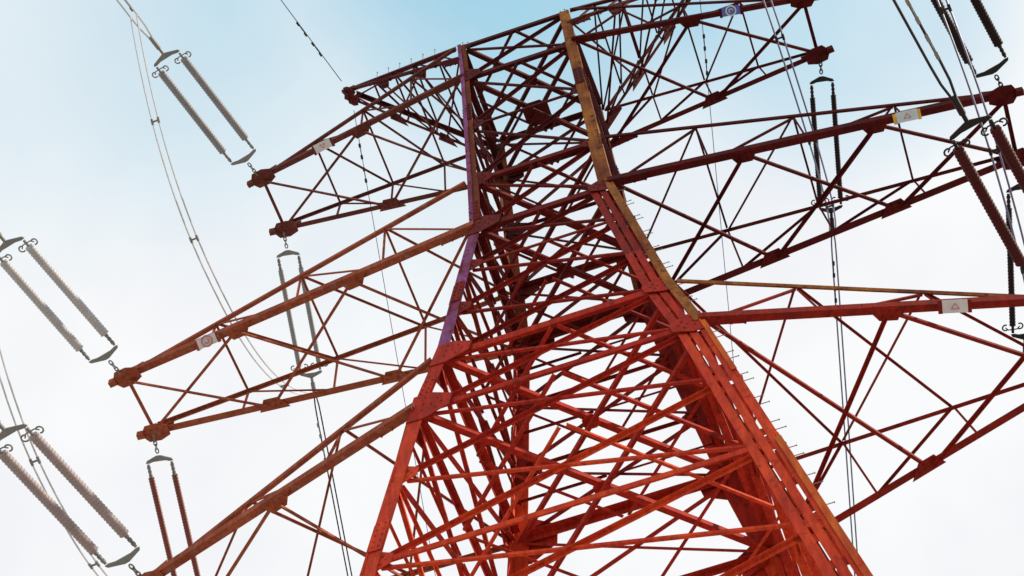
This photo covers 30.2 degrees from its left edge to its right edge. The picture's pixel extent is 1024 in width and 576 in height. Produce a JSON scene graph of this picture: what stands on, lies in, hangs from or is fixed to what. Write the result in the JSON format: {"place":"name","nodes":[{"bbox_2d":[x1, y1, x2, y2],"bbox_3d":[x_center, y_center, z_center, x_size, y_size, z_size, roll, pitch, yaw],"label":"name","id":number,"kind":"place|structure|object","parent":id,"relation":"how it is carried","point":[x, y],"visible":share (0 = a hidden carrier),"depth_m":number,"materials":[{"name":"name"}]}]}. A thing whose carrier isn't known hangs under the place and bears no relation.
{"place":"outdoors","nodes":[
{"label":"outdoors","id":0,"kind":"place"},
{"bbox_2d":[0,0,1023,575],"label":"sky","id":1,"kind":"structure","parent":0,"point":[83,175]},
{"bbox_3d":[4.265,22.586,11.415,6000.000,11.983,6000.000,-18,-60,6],"label":"ground","id":2,"kind":"structure","parent":0,"visible":0},
{"bbox_2d":[108,0,1023,575],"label":"transmission tower","id":3,"kind":"structure","parent":2,"relation":"on","point":[740,476],"depth_m":46.81,"materials":[{"name":"red metal"}]},
{"bbox_2d":[0,232,120,374],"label":"insulator string","id":4,"kind":"object","parent":3,"relation":"attached to","point":[42,306],"visible":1,"depth_m":50.99,"materials":[{"name":"ceramic"}]},
{"bbox_2d":[0,421,140,575],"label":"insulator string","id":5,"kind":"object","parent":3,"relation":"attached to","point":[67,472],"visible":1,"depth_m":42.24,"materials":[{"name":"ceramic"}]},
{"bbox_2d":[146,435,200,575],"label":"insulator string","id":6,"kind":"object","parent":3,"relation":"hanging from","point":[157,505],"visible":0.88,"depth_m":54.27,"materials":[{"name":"ceramic"}]},
{"bbox_2d":[0,348,107,575],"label":"jumper loop","id":7,"kind":"object","parent":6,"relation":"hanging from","point":[38,460],"visible":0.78,"depth_m":47.98,"materials":[{"name":"metal"}]},
{"bbox_2d":[149,36,257,175],"bbox_3d":[-9.509,-5.668,59.323,1.471,0.290,5.707,-32,-63,14],"label":"insulator string","id":8,"kind":"object","parent":3,"relation":"attached to","point":[211,95],"visible":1,"depth_m":59.14,"materials":[{"name":"ceramic"}]},
{"bbox_2d":[116,0,151,38],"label":"conductor bundle","id":9,"kind":"object","parent":8,"relation":"attached to","point":[135,12],"visible":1,"depth_m":57.71,"materials":[{"name":"metal"}]},
{"bbox_2d":[130,14,310,394],"bbox_3d":[-8.956,-1.255,58.850,0.284,5.382,14.239,-19,-61,7],"label":"jumper loop","id":10,"kind":"object","parent":9,"relation":"hanging from","point":[196,235],"visible":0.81,"depth_m":56.35,"materials":[{"name":"metal"}]},
{"bbox_2d":[276,231,327,391],"bbox_3d":[-7.154,0.907,62.757,1.281,0.894,5.923,-11,-60,2],"label":"insulator string","id":11,"kind":"object","parent":3,"relation":"attached to","point":[290,318],"visible":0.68,"depth_m":62.76,"materials":[{"name":"ceramic"}]},
{"bbox_2d":[314,398,351,575],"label":"conductor bundle","id":12,"kind":"object","parent":11,"relation":"hanging from","point":[320,434],"visible":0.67,"depth_m":65.37,"materials":[{"name":"metal"}]},
{"bbox_2d":[281,0,341,80],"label":"earth wire","id":13,"kind":"object","parent":3,"relation":"attached to","point":[306,35],"visible":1,"depth_m":65.35,"materials":[{"name":"metal"}]},
{"bbox_2d":[354,112,435,575],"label":"earth wire","id":14,"kind":"object","parent":3,"relation":"attached to","point":[361,156],"visible":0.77,"depth_m":69.20,"materials":[{"name":"metal"}]},
{"bbox_2d":[700,0,733,362],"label":"earth wire","id":15,"kind":"object","parent":3,"relation":"attached to","point":[704,47],"visible":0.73,"depth_m":67.48,"materials":[{"name":"metal"}]},
{"bbox_2d":[810,56,848,229],"bbox_3d":[9.983,-4.557,60.827,1.281,0.894,5.923,-11,-60,2],"label":"insulator string","id":16,"kind":"object","parent":3,"relation":"attached to","point":[836,138],"visible":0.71,"depth_m":60.78,"materials":[{"name":"ceramic"}]},
{"bbox_2d":[763,0,835,230],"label":"jumper loop","id":17,"kind":"object","parent":16,"relation":"hanging from","point":[777,42],"visible":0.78,"depth_m":55.14,"materials":[{"name":"metal"}]},
{"bbox_2d":[831,236,857,575],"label":"conductor bundle","id":18,"kind":"object","parent":16,"relation":"hanging from","point":[833,265],"visible":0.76,"depth_m":64.07,"materials":[{"name":"metal"}]},
{"bbox_2d":[931,0,1007,90],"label":"insulator string","id":19,"kind":"object","parent":3,"relation":"attached to","point":[987,23],"visible":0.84,"depth_m":48.77,"materials":[{"name":"ceramic"}]},
{"bbox_2d":[943,95,1023,271],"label":"insulator string","id":20,"kind":"object","parent":3,"relation":"attached to","point":[982,192],"visible":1,"depth_m":39.55,"materials":[{"name":"ceramic"}]},
{"bbox_2d":[892,0,956,98],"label":"conductor bundle","id":21,"kind":"object","parent":20,"relation":"attached to","point":[926,35],"visible":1,"depth_m":38.18,"materials":[{"name":"metal"}]},
{"bbox_2d":[1002,161,1023,351],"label":"insulator string","id":22,"kind":"object","parent":3,"relation":"hanging from","point":[1011,290],"visible":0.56,"depth_m":52.00,"materials":[{"name":"ceramic"}]},
{"bbox_2d":[936,0,1023,281],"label":"jumper loop","id":23,"kind":"object","parent":22,"relation":"hanging from","point":[949,8],"visible":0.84,"depth_m":45.55,"materials":[{"name":"metal"}]}
]}

